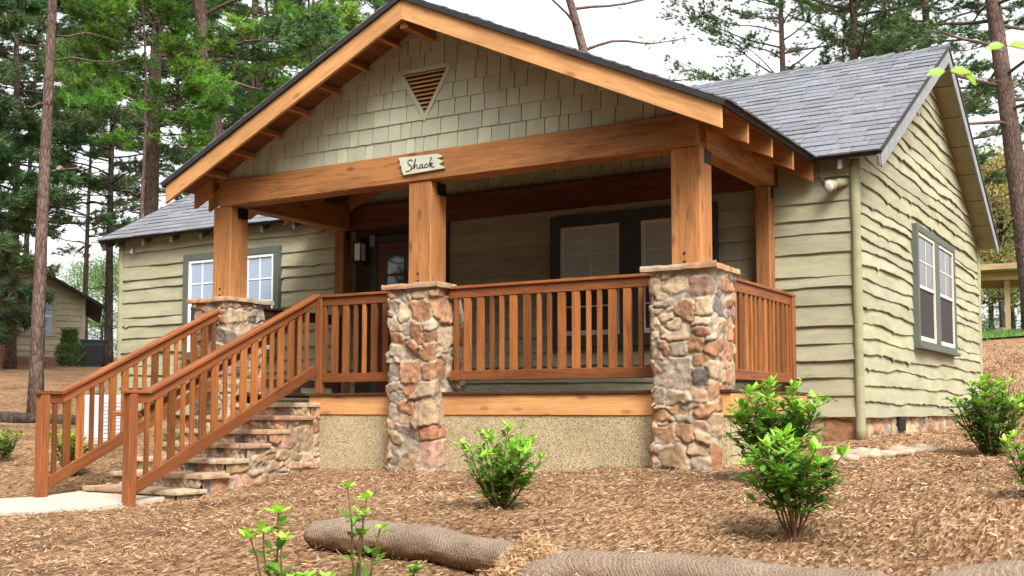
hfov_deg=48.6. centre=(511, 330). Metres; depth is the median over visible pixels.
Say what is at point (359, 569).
seedling
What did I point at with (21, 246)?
evergreen
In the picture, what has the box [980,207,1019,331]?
broadleaf tree
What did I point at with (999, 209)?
broadleaf tree
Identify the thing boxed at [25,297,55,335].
window
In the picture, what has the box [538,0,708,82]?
pine tree
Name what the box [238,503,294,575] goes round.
seedling
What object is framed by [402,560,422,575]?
seedling
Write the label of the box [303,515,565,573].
coir log
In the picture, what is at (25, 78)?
pine tree
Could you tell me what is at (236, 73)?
pine tree
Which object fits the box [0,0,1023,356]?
sky
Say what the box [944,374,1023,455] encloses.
shrub
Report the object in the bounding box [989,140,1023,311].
broadleaf tree
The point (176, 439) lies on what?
perennial
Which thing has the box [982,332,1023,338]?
lawn
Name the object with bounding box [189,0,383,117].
pine tree
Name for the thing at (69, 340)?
bush
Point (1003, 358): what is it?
ground
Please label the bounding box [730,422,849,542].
shrub
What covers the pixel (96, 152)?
pine tree
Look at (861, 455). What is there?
river stone
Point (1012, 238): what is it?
broadleaf tree
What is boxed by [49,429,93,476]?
perennial
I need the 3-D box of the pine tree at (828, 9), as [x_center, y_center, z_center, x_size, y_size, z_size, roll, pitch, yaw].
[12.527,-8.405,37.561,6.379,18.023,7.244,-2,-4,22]
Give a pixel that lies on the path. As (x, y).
(78, 500)
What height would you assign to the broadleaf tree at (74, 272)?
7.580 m
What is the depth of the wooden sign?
11.91 m
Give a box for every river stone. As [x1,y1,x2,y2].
[828,454,842,461]
[841,453,859,460]
[852,452,866,458]
[856,447,869,450]
[867,450,881,458]
[880,450,896,456]
[880,452,894,458]
[884,446,899,449]
[888,449,902,456]
[893,445,905,448]
[895,449,910,455]
[906,447,926,452]
[916,445,937,451]
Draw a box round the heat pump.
[84,388,120,444]
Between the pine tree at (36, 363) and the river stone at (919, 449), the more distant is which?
the pine tree at (36, 363)
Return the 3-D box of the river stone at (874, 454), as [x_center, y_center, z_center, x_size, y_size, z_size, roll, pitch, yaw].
[3.118,1.082,9.827,0.174,0.097,0.175,-2,-5,31]
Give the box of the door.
[370,233,408,392]
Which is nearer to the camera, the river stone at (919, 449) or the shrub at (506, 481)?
the shrub at (506, 481)
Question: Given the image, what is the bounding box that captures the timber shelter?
[980,263,1018,329]
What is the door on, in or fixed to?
in the cabin at (575, 258)
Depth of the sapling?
2.83 m
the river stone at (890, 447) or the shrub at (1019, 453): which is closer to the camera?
the shrub at (1019, 453)
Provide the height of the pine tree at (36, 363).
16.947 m
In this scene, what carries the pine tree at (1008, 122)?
on the ground at (1003, 358)
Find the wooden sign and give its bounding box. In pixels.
[399,154,444,174]
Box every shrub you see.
[453,420,550,508]
[719,374,839,479]
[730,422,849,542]
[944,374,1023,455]
[999,429,1023,491]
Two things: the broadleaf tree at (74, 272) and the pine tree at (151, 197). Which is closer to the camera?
the pine tree at (151, 197)
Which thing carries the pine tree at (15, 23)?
on the ground at (1003, 358)
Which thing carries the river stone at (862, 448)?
on the ground at (1003, 358)
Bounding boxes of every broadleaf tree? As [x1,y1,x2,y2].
[51,243,118,354]
[52,252,117,338]
[67,248,118,351]
[975,136,1023,329]
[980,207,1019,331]
[981,143,1019,330]
[981,207,1018,310]
[981,222,1020,330]
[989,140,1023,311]
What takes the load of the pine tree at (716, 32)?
on the ground at (1003, 358)
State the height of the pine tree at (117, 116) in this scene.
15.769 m
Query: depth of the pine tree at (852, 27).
30.63 m
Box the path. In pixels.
[0,491,163,515]
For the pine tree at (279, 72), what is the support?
on the ground at (1003, 358)
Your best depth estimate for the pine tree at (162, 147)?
39.99 m
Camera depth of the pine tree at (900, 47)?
30.39 m
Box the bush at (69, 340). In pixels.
[52,326,85,366]
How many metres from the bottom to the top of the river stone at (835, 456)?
0.085 m
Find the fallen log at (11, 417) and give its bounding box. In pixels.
[0,411,75,424]
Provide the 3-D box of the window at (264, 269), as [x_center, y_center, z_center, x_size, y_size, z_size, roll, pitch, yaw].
[-4.086,-0.385,16.440,1.970,1.580,0.141,-2,-5,31]
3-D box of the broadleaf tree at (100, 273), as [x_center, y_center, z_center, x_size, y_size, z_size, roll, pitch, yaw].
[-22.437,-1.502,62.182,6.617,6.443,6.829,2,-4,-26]
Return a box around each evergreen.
[0,92,71,352]
[0,175,32,306]
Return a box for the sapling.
[926,40,1023,87]
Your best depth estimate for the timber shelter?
34.08 m
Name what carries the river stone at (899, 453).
on the ground at (1003, 358)
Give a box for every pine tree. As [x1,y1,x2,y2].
[0,0,91,167]
[0,0,97,207]
[0,0,138,368]
[0,9,114,254]
[1,5,224,366]
[17,0,135,413]
[24,39,164,338]
[37,0,325,216]
[40,0,238,242]
[64,0,350,148]
[102,0,261,202]
[131,0,345,124]
[159,22,274,207]
[161,0,341,155]
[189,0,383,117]
[228,0,376,102]
[246,0,387,99]
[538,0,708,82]
[655,0,910,81]
[687,0,1007,147]
[788,0,991,163]
[840,0,1023,189]
[845,0,1023,331]
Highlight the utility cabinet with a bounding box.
[80,339,103,366]
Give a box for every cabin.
[0,250,102,365]
[33,0,999,507]
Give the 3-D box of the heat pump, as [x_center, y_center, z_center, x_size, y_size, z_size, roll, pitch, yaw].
[-5.510,1.151,15.224,0.600,0.788,0.501,-2,-5,31]
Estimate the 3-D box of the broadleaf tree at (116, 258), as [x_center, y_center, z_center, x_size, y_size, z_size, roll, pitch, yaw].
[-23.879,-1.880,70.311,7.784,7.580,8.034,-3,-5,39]
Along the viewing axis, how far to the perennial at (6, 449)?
13.42 m
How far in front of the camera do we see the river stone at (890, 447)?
10.12 m
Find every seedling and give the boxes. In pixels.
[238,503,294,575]
[287,569,339,575]
[333,480,388,575]
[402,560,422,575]
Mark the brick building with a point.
(2, 347)
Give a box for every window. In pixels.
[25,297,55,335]
[178,245,282,359]
[546,201,718,347]
[910,223,960,356]
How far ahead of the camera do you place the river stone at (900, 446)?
10.17 m
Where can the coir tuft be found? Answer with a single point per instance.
(525, 552)
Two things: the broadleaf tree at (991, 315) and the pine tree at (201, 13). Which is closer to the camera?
the pine tree at (201, 13)
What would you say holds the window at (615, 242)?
in the cabin at (575, 258)
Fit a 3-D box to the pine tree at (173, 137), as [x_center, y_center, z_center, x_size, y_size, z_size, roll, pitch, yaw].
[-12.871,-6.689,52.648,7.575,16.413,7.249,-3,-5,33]
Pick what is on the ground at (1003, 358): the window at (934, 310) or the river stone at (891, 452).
the river stone at (891, 452)
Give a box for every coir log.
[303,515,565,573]
[518,546,888,575]
[929,556,1023,575]
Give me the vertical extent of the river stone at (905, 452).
0.073 m
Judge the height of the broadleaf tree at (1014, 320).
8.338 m
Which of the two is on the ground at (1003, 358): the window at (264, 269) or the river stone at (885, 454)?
the river stone at (885, 454)
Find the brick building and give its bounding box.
[0,291,21,365]
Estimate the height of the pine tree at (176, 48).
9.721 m
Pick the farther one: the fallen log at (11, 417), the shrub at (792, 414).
the fallen log at (11, 417)
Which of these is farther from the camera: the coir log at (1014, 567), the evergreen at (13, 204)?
the evergreen at (13, 204)
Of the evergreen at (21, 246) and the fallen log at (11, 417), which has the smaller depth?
the fallen log at (11, 417)
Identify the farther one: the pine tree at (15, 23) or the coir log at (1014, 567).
the pine tree at (15, 23)
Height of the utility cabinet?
0.960 m
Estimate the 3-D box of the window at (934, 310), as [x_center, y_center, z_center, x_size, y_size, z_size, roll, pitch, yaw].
[5.656,-0.488,15.114,0.141,1.560,2.590,-2,-5,31]
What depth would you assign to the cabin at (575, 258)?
12.20 m
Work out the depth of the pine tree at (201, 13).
24.13 m
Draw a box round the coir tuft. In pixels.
[463,526,580,575]
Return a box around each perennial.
[0,426,22,461]
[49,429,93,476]
[162,428,179,441]
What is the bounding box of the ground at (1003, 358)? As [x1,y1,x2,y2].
[0,336,1023,575]
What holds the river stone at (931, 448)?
on the ground at (1003, 358)
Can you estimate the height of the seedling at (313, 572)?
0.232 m
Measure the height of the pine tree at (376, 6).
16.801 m
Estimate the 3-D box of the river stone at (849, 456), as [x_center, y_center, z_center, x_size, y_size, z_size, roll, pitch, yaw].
[2.890,1.090,9.722,0.166,0.091,0.164,0,-4,5]
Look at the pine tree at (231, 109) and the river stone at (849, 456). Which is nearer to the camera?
the river stone at (849, 456)
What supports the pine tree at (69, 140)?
on the ground at (1003, 358)
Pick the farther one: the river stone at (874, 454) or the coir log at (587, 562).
the river stone at (874, 454)
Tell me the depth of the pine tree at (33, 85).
38.52 m

